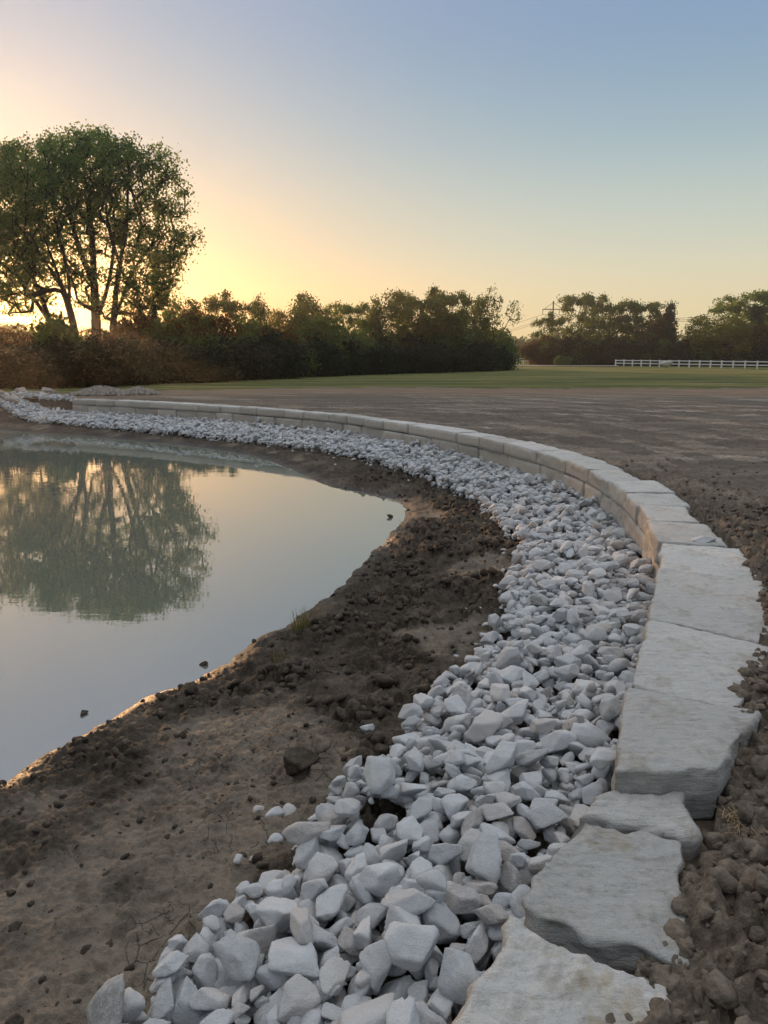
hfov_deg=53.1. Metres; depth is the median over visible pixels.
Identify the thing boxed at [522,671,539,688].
limestone rock
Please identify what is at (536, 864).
limestone rock
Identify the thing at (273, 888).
limestone rock
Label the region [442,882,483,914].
limestone rock
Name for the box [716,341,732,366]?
bush
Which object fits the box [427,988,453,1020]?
limestone rock
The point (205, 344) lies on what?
bush
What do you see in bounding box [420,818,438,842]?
limestone rock
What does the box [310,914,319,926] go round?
limestone rock
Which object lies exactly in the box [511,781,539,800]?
limestone rock
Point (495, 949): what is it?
limestone rock
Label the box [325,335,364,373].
bush
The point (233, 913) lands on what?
limestone rock
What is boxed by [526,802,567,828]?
limestone rock
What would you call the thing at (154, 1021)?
limestone rock
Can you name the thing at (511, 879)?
limestone rock
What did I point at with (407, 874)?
limestone rock
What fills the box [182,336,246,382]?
bush
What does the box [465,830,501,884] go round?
limestone rock
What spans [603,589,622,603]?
limestone rock
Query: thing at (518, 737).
limestone rock
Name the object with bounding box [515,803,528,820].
limestone rock
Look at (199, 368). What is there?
bush
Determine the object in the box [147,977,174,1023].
limestone rock
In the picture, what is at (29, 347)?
bush
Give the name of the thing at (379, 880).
limestone rock
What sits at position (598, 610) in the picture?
limestone rock
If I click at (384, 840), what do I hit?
limestone rock
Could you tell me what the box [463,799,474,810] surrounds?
limestone rock
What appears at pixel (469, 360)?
bush
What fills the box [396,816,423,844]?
limestone rock
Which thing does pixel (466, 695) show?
limestone rock
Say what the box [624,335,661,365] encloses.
bush
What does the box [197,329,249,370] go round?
bush
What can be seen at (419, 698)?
limestone rock
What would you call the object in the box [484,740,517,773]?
limestone rock
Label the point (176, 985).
limestone rock
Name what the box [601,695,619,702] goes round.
limestone rock
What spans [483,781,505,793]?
limestone rock
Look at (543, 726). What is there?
limestone rock
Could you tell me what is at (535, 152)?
sky
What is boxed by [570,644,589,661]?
limestone rock
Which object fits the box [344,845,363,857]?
limestone rock
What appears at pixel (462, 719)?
limestone rock
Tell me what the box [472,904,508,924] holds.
limestone rock
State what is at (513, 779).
limestone rock
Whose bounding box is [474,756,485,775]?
limestone rock
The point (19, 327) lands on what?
hedgerow tree
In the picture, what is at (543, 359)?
bush
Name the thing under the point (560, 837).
limestone rock
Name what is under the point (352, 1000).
limestone rock
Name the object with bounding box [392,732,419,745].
limestone rock
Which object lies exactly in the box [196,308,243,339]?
bush
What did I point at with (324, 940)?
limestone rock
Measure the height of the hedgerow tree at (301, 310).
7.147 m
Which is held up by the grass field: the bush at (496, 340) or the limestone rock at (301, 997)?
the bush at (496, 340)
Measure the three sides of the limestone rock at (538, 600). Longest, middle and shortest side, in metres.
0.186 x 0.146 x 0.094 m
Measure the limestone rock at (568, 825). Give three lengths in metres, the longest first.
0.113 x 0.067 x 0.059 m
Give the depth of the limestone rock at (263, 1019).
2.14 m
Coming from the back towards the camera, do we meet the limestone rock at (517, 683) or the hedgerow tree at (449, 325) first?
the hedgerow tree at (449, 325)
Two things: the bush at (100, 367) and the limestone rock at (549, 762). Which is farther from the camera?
the bush at (100, 367)
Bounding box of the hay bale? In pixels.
[659,361,673,366]
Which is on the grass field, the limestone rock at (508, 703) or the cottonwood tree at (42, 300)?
the cottonwood tree at (42, 300)
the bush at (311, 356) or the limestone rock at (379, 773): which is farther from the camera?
the bush at (311, 356)
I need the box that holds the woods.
[84,327,725,357]
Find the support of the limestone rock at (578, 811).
on the mud bank
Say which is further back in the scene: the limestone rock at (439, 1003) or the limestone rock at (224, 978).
the limestone rock at (224, 978)
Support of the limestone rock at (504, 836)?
on the riprap
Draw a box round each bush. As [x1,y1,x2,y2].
[0,324,48,352]
[0,338,14,352]
[0,343,87,389]
[0,352,71,388]
[1,336,63,355]
[17,304,95,348]
[37,334,108,385]
[52,340,134,386]
[79,325,152,348]
[85,329,160,383]
[99,307,212,343]
[102,340,157,385]
[106,329,187,381]
[132,306,222,347]
[134,348,182,383]
[160,338,197,381]
[169,338,233,363]
[170,343,226,383]
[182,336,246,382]
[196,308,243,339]
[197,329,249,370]
[226,337,274,380]
[230,310,280,339]
[233,321,310,354]
[242,335,285,379]
[252,327,291,378]
[265,336,307,378]
[288,312,360,374]
[291,341,323,376]
[297,335,321,376]
[299,335,334,376]
[308,338,348,376]
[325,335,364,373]
[327,344,357,375]
[328,322,375,349]
[335,326,383,372]
[337,335,373,374]
[361,342,396,374]
[376,331,406,350]
[376,342,412,373]
[397,342,432,372]
[411,343,451,372]
[436,343,469,371]
[452,340,479,371]
[468,339,500,371]
[479,321,519,346]
[485,335,508,369]
[489,348,506,370]
[491,323,509,336]
[495,345,515,370]
[496,332,525,369]
[517,342,547,364]
[524,337,546,364]
[536,334,562,364]
[551,334,578,364]
[553,355,573,364]
[567,333,583,364]
[570,339,589,364]
[571,332,602,364]
[579,343,602,364]
[595,335,620,365]
[597,335,616,364]
[598,336,628,364]
[612,341,634,365]
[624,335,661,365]
[636,335,670,365]
[638,337,662,364]
[640,347,675,365]
[641,346,690,365]
[657,343,688,365]
[668,336,689,348]
[671,340,693,365]
[687,336,715,365]
[687,338,718,365]
[711,348,729,365]
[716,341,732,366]
[718,340,744,366]
[723,337,752,366]
[730,345,757,366]
[736,341,767,366]
[743,338,764,366]
[758,340,767,364]
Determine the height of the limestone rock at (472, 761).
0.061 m
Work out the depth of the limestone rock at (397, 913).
2.32 m
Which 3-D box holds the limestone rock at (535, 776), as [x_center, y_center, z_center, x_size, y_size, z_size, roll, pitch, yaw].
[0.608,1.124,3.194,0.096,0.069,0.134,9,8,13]
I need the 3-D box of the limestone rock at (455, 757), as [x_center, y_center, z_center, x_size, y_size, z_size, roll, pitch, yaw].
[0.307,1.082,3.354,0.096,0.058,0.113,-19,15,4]
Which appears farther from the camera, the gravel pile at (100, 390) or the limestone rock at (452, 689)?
the gravel pile at (100, 390)
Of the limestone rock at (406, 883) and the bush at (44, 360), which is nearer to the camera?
the limestone rock at (406, 883)
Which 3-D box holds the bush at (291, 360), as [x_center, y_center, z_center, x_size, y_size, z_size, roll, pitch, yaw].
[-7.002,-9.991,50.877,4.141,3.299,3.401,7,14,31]
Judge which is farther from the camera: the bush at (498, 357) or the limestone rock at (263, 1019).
the bush at (498, 357)
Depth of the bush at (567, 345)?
111.58 m
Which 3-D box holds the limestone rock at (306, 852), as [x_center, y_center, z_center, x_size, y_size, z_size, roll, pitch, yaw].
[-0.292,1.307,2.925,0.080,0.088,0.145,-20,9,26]
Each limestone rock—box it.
[86,973,124,1023]
[143,1018,170,1023]
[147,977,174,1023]
[152,950,188,977]
[157,946,182,964]
[168,934,187,950]
[171,976,205,1023]
[172,977,198,995]
[183,932,208,962]
[188,987,229,1010]
[192,953,217,988]
[197,898,229,920]
[199,1008,232,1023]
[213,934,259,981]
[214,958,240,988]
[220,986,239,1007]
[223,903,244,924]
[231,1002,250,1022]
[232,981,250,1006]
[234,1014,250,1023]
[236,923,277,957]
[242,964,259,985]
[243,883,262,898]
[247,903,257,921]
[253,987,282,1023]
[255,896,298,932]
[258,870,281,893]
[260,1013,267,1023]
[265,879,296,899]
[266,1004,279,1023]
[268,937,319,979]
[277,973,320,1023]
[281,821,331,844]
[290,907,313,944]
[295,837,319,869]
[300,878,328,899]
[300,1004,323,1023]
[302,869,307,882]
[307,852,337,881]
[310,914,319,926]
[310,979,340,1003]
[313,923,344,952]
[315,803,333,821]
[315,884,347,919]
[319,825,346,840]
[319,843,343,861]
[319,956,350,996]
[320,946,339,967]
[321,811,348,824]
[321,1002,341,1020]
[327,874,346,887]
[328,917,353,938]
[331,1020,339,1023]
[332,798,360,817]
[337,791,368,809]
[337,858,349,875]
[337,925,362,956]
[339,992,394,1023]
[340,993,371,1015]
[342,755,361,776]
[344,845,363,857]
[344,852,366,881]
[345,819,368,845]
[345,966,356,981]
[349,873,376,903]
[349,909,357,930]
[353,916,371,949]
[354,903,387,929]
[356,862,399,898]
[359,939,391,992]
[360,786,380,797]
[362,843,380,864]
[363,755,395,793]
[370,827,386,843]
[373,813,398,833]
[378,834,392,854]
[380,839,407,862]
[380,888,436,915]
[382,859,404,881]
[384,903,420,931]
[384,921,439,971]
[386,996,420,1023]
[387,829,395,836]
[388,886,401,891]
[389,744,404,757]
[391,757,403,769]
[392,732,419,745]
[393,778,405,785]
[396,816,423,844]
[398,703,422,718]
[398,878,424,891]
[400,782,427,795]
[403,861,434,878]
[407,746,423,771]
[407,851,419,865]
[407,980,428,1002]
[409,797,432,818]
[409,856,432,878]
[410,783,434,801]
[412,836,433,853]
[413,693,436,710]
[414,732,423,737]
[415,795,433,799]
[416,734,442,755]
[416,869,446,891]
[416,1002,446,1023]
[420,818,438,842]
[420,901,459,944]
[424,754,432,760]
[427,685,446,699]
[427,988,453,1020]
[428,738,452,752]
[428,843,462,865]
[428,977,438,991]
[429,945,442,966]
[433,787,455,797]
[433,864,452,880]
[437,947,478,1005]
[441,713,471,734]
[441,793,468,820]
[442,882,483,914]
[444,694,466,715]
[444,750,465,764]
[447,774,476,792]
[448,683,462,694]
[450,811,470,828]
[450,943,466,951]
[451,739,464,748]
[452,685,473,707]
[455,749,478,756]
[458,828,479,861]
[459,754,480,770]
[460,920,485,938]
[461,807,483,835]
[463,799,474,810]
[464,710,503,742]
[464,923,487,963]
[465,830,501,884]
[466,879,497,895]
[468,662,485,669]
[469,698,482,709]
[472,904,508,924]
[474,746,493,757]
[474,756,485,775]
[476,794,495,805]
[476,894,491,920]
[479,823,515,844]
[480,631,497,643]
[481,774,487,785]
[481,802,513,820]
[483,751,493,764]
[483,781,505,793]
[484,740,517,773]
[485,735,501,746]
[485,768,510,791]
[487,613,500,627]
[489,671,505,685]
[489,683,510,702]
[490,941,501,960]
[491,821,509,835]
[491,892,510,909]
[492,792,521,807]
[496,646,521,669]
[496,712,512,731]
[498,665,528,684]
[498,861,525,892]
[500,840,520,862]
[502,699,528,724]
[504,698,529,707]
[507,910,524,924]
[508,852,526,868]
[509,884,530,917]
[510,691,518,697]
[510,766,518,783]
[511,679,522,688]
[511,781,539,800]
[512,816,535,839]
[514,739,537,756]
[515,735,525,739]
[515,748,547,767]
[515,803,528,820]
[519,686,538,701]
[519,771,541,785]
[520,727,538,737]
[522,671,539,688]
[524,780,548,797]
[526,759,540,771]
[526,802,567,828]
[528,854,551,874]
[529,718,557,734]
[529,797,558,808]
[530,594,550,605]
[536,709,552,718]
[539,756,558,768]
[540,730,576,753]
[544,789,570,802]
[547,843,566,855]
[549,644,561,661]
[553,663,579,681]
[553,831,570,842]
[554,654,581,667]
[557,816,576,835]
[562,717,578,730]
[564,761,590,774]
[567,713,583,722]
[568,741,588,756]
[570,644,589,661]
[570,723,610,746]
[570,804,588,827]
[571,679,599,695]
[575,640,596,653]
[578,618,585,627]
[578,747,593,760]
[581,782,603,804]
[583,654,599,671]
[585,624,607,640]
[585,746,601,760]
[590,747,615,769]
[591,680,607,692]
[592,604,609,615]
[595,720,614,735]
[597,646,624,657]
[599,696,621,720]
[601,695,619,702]
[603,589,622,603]
[605,680,626,694]
[610,744,615,766]
[622,625,643,636]
[623,623,639,636]
[691,536,715,542]
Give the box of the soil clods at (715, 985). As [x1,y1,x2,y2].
[595,453,767,1023]
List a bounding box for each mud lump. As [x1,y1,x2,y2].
[80,710,88,715]
[199,661,207,665]
[283,745,320,775]
[309,734,330,754]
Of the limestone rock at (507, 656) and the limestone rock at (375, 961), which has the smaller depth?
the limestone rock at (375, 961)
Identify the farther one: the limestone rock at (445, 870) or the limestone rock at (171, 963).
the limestone rock at (445, 870)
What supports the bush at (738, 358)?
on the grass field
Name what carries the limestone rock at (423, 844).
on the riprap
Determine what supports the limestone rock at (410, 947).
on the riprap
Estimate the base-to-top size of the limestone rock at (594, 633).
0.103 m
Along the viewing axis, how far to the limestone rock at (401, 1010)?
1.94 m
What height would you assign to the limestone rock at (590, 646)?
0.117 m
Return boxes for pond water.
[0,430,405,781]
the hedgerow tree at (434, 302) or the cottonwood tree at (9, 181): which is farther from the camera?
the hedgerow tree at (434, 302)
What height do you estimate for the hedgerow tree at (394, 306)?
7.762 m
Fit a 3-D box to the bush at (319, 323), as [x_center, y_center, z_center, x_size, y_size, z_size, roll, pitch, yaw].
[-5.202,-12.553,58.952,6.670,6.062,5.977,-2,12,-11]
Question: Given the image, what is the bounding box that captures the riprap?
[0,391,654,1023]
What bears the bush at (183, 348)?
on the grass field
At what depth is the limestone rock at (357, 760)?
3.56 m
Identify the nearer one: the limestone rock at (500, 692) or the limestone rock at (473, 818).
the limestone rock at (473, 818)
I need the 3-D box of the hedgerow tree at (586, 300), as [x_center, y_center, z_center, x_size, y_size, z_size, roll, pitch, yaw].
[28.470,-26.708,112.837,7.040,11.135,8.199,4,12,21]
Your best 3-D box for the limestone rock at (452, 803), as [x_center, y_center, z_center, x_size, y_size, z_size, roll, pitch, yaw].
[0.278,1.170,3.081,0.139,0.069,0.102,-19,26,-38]
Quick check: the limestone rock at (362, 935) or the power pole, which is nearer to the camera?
the limestone rock at (362, 935)
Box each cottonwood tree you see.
[0,130,91,334]
[0,135,60,329]
[17,119,137,334]
[74,126,206,331]
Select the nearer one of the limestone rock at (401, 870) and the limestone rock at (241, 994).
the limestone rock at (241, 994)
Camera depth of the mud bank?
4.07 m
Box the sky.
[0,0,767,340]
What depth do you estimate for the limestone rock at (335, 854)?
2.95 m
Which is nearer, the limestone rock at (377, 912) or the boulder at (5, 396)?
the limestone rock at (377, 912)
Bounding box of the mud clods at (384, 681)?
[0,467,513,1023]
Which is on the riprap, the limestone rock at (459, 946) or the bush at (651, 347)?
the limestone rock at (459, 946)
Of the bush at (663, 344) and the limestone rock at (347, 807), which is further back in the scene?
the bush at (663, 344)
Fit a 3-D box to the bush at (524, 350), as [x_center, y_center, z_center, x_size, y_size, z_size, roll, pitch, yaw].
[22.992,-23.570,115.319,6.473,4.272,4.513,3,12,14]
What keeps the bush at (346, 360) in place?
on the grass field
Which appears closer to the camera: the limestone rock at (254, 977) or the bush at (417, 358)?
the limestone rock at (254, 977)
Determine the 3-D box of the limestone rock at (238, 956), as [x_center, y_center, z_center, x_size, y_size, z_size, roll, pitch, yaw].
[-0.416,1.342,2.309,0.133,0.099,0.160,-11,16,-44]
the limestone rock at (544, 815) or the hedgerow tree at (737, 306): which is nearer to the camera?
the limestone rock at (544, 815)
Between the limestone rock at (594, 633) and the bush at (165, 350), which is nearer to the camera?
the limestone rock at (594, 633)
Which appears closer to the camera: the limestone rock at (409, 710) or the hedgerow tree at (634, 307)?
the limestone rock at (409, 710)
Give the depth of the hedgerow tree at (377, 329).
66.51 m
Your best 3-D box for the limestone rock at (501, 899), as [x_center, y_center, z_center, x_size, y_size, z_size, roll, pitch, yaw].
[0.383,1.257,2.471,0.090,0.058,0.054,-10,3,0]
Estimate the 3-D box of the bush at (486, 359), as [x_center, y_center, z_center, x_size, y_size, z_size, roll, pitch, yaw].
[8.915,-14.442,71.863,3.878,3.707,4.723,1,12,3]
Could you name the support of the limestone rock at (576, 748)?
on the mud bank
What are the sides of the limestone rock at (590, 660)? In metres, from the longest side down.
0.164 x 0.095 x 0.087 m
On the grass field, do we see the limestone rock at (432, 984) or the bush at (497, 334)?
the bush at (497, 334)
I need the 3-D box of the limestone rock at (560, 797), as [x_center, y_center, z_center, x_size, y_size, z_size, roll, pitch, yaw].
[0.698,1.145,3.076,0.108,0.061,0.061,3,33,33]
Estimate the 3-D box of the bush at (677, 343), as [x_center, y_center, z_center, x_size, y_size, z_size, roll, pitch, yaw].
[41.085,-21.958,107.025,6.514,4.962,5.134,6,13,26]
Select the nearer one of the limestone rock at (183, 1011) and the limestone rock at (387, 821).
the limestone rock at (183, 1011)
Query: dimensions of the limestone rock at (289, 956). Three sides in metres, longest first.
0.177 x 0.152 x 0.071 m
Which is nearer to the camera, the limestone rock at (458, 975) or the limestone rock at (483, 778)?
the limestone rock at (458, 975)
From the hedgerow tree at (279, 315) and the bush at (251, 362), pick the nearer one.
the bush at (251, 362)
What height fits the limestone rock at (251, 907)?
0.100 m
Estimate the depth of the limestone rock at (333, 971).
2.23 m
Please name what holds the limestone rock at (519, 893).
on the limestone rock at (511, 914)
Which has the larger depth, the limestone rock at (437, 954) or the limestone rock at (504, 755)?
the limestone rock at (504, 755)
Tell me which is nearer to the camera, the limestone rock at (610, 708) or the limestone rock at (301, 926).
the limestone rock at (301, 926)
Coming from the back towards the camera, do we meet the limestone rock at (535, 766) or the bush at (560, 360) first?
the bush at (560, 360)
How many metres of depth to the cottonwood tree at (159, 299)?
48.58 m
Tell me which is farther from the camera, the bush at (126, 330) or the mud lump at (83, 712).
the bush at (126, 330)
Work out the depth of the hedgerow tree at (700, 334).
102.35 m
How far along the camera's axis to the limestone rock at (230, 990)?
2.26 m
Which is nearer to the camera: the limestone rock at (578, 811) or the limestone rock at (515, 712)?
the limestone rock at (578, 811)
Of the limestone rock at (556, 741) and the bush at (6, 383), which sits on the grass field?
the bush at (6, 383)
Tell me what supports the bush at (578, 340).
on the grass field
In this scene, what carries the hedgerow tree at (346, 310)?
on the grass field
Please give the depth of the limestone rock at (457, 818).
2.94 m
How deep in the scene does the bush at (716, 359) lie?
102.45 m
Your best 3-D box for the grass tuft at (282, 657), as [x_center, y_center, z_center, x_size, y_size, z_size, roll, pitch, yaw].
[-0.791,1.117,5.884,0.190,0.099,0.172,0,12,0]
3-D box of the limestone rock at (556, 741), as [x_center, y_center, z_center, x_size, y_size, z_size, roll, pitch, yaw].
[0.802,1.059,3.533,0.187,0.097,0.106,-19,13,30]
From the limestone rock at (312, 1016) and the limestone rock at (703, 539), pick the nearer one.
the limestone rock at (312, 1016)
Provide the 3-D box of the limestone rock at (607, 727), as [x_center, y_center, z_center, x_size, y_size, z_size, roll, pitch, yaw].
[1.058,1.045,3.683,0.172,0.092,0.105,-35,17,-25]
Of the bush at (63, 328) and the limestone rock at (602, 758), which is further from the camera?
the bush at (63, 328)
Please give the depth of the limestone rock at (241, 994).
2.21 m
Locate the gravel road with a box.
[515,365,617,365]
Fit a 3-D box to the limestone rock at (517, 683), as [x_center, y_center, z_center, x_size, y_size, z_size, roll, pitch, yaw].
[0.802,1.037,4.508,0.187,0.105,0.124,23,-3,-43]
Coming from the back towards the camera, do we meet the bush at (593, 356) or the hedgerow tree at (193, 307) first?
the bush at (593, 356)
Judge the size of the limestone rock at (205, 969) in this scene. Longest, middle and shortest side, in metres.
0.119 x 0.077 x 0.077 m
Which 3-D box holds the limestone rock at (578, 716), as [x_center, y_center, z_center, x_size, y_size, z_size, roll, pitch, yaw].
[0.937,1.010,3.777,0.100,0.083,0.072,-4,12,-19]
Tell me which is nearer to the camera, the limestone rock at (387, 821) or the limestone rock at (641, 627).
the limestone rock at (387, 821)
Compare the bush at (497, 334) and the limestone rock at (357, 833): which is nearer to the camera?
the limestone rock at (357, 833)
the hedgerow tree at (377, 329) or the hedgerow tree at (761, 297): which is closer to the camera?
the hedgerow tree at (377, 329)
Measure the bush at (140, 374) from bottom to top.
2.707 m
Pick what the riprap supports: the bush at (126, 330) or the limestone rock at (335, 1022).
the limestone rock at (335, 1022)
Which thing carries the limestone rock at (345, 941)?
on the limestone rock at (362, 935)
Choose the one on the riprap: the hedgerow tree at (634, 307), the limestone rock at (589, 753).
the limestone rock at (589, 753)
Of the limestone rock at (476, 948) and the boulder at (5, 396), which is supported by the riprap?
the limestone rock at (476, 948)
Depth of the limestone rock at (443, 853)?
2.71 m
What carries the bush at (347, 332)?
on the grass field
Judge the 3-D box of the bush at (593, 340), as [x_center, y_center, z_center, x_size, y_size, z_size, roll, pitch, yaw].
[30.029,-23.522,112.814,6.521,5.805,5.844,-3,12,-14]
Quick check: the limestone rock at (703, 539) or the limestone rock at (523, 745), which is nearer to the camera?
the limestone rock at (523, 745)
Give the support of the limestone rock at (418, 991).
on the mud bank
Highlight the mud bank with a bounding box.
[0,405,650,1023]
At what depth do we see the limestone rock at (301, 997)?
2.15 m
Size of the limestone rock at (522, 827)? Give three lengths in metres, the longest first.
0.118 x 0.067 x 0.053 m
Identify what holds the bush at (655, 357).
on the grass field
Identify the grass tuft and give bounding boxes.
[269,650,291,662]
[291,603,322,633]
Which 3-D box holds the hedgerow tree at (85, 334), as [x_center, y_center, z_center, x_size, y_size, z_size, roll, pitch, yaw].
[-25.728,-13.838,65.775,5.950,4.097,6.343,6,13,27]
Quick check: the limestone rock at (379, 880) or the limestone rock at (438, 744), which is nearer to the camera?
the limestone rock at (379, 880)
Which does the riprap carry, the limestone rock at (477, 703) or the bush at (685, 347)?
the limestone rock at (477, 703)
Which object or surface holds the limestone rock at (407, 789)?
on the riprap
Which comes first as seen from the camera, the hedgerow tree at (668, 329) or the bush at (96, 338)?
the bush at (96, 338)
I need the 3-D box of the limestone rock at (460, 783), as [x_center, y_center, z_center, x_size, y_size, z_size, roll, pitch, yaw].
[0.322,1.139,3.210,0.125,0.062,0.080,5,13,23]
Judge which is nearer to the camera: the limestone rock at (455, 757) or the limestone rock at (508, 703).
the limestone rock at (455, 757)
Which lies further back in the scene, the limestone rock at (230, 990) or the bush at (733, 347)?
the bush at (733, 347)
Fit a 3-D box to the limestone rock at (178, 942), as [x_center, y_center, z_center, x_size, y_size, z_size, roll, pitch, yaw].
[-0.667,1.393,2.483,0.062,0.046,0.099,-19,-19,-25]
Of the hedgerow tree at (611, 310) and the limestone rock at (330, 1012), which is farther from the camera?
the hedgerow tree at (611, 310)
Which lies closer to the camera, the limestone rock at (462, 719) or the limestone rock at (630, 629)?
the limestone rock at (462, 719)
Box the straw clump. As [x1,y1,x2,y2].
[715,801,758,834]
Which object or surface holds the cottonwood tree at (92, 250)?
on the grass field
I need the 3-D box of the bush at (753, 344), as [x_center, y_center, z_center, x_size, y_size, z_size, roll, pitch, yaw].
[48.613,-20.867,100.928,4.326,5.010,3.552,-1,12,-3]
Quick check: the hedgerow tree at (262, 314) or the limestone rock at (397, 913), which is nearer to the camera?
the limestone rock at (397, 913)
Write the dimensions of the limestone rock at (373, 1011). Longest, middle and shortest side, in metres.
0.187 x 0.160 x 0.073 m
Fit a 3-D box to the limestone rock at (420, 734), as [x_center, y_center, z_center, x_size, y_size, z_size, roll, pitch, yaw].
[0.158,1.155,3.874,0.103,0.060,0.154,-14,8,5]
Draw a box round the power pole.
[542,301,563,336]
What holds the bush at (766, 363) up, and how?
on the grass field
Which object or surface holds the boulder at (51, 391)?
on the graded dirt
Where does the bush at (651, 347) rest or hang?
on the grass field
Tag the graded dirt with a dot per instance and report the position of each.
(687, 433)
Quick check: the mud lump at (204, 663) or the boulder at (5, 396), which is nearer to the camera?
the mud lump at (204, 663)
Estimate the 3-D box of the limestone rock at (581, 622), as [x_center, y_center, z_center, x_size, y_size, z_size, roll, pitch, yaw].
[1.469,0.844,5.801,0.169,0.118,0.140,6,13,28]
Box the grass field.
[0,359,767,392]
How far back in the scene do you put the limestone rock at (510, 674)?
4.55 m
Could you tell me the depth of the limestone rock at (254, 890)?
2.71 m
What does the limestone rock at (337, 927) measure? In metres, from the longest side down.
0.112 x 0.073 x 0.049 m
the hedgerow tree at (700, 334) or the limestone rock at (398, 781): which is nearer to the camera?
the limestone rock at (398, 781)
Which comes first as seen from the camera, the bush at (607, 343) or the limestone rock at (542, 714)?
the limestone rock at (542, 714)
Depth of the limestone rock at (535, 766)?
3.44 m
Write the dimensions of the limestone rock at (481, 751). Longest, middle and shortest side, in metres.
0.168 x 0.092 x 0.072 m
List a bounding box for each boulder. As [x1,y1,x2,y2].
[0,394,14,398]
[9,398,19,403]
[15,387,26,392]
[44,389,57,394]
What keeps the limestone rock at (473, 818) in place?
on the riprap
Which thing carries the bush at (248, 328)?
on the grass field
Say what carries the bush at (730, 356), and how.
on the grass field
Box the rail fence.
[615,360,767,368]
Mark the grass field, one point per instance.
(651, 377)
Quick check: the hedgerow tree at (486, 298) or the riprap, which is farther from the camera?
the hedgerow tree at (486, 298)
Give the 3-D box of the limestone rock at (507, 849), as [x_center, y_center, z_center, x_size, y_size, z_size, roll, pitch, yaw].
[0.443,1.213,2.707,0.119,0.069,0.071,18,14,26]
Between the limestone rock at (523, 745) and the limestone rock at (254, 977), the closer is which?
the limestone rock at (254, 977)
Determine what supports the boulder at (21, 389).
on the graded dirt
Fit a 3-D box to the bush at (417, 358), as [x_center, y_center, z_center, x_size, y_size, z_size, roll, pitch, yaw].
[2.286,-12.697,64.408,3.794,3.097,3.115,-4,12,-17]
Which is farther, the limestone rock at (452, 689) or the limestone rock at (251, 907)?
the limestone rock at (452, 689)
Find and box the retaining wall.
[72,399,767,1023]
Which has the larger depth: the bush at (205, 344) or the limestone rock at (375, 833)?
the bush at (205, 344)
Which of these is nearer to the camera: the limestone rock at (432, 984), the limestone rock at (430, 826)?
the limestone rock at (432, 984)
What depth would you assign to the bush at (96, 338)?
39.97 m
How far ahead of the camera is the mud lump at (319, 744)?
4.09 m
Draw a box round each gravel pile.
[69,385,128,395]
[125,386,161,394]
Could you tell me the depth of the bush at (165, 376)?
41.38 m
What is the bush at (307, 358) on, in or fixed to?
on the grass field
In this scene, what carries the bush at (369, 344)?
on the grass field
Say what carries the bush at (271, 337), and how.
on the grass field
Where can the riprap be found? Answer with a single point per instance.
(588, 539)
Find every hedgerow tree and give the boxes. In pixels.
[0,321,34,337]
[17,327,81,341]
[79,327,102,341]
[158,294,210,333]
[200,286,264,330]
[247,292,272,327]
[257,306,292,332]
[282,290,325,332]
[321,300,371,337]
[351,304,388,339]
[364,287,419,341]
[382,283,458,348]
[404,305,479,355]
[424,290,474,342]
[456,292,496,344]
[482,286,523,341]
[530,309,572,364]
[556,291,602,343]
[563,314,645,343]
[582,291,647,343]
[615,299,667,343]
[633,312,680,343]
[658,299,681,344]
[674,312,737,354]
[708,294,767,325]
[708,313,762,362]
[735,289,767,335]
[746,306,763,341]
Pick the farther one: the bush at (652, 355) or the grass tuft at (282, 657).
the bush at (652, 355)
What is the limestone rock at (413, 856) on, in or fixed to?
on the limestone rock at (407, 874)
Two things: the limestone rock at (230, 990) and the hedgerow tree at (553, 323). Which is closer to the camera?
the limestone rock at (230, 990)
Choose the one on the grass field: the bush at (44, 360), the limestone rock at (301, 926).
the bush at (44, 360)
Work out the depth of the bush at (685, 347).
104.67 m
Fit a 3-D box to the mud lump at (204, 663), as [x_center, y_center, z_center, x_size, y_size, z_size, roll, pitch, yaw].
[-1.420,1.195,6.061,0.050,0.048,0.069,11,16,42]
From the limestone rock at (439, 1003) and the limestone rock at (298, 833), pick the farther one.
the limestone rock at (298, 833)
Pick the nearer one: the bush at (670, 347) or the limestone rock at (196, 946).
the limestone rock at (196, 946)
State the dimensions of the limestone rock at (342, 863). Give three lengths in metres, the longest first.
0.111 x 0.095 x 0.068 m
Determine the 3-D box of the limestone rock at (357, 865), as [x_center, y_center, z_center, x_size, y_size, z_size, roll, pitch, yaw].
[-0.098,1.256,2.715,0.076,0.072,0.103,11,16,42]
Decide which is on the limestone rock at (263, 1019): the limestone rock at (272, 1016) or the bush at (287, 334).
the limestone rock at (272, 1016)
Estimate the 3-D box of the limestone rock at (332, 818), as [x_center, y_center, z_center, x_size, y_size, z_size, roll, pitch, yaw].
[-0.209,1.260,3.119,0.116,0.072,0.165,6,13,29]
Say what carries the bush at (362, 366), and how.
on the grass field
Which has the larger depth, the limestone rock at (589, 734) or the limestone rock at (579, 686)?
the limestone rock at (579, 686)
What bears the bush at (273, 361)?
on the grass field
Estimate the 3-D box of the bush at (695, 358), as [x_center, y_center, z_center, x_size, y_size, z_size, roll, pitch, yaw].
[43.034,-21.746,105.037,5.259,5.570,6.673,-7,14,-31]
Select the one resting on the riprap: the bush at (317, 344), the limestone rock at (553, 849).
the limestone rock at (553, 849)
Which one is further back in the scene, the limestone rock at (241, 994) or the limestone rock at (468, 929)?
the limestone rock at (468, 929)
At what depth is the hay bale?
95.50 m
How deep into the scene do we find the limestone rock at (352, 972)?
2.31 m
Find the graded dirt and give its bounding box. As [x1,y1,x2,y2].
[23,387,767,1023]

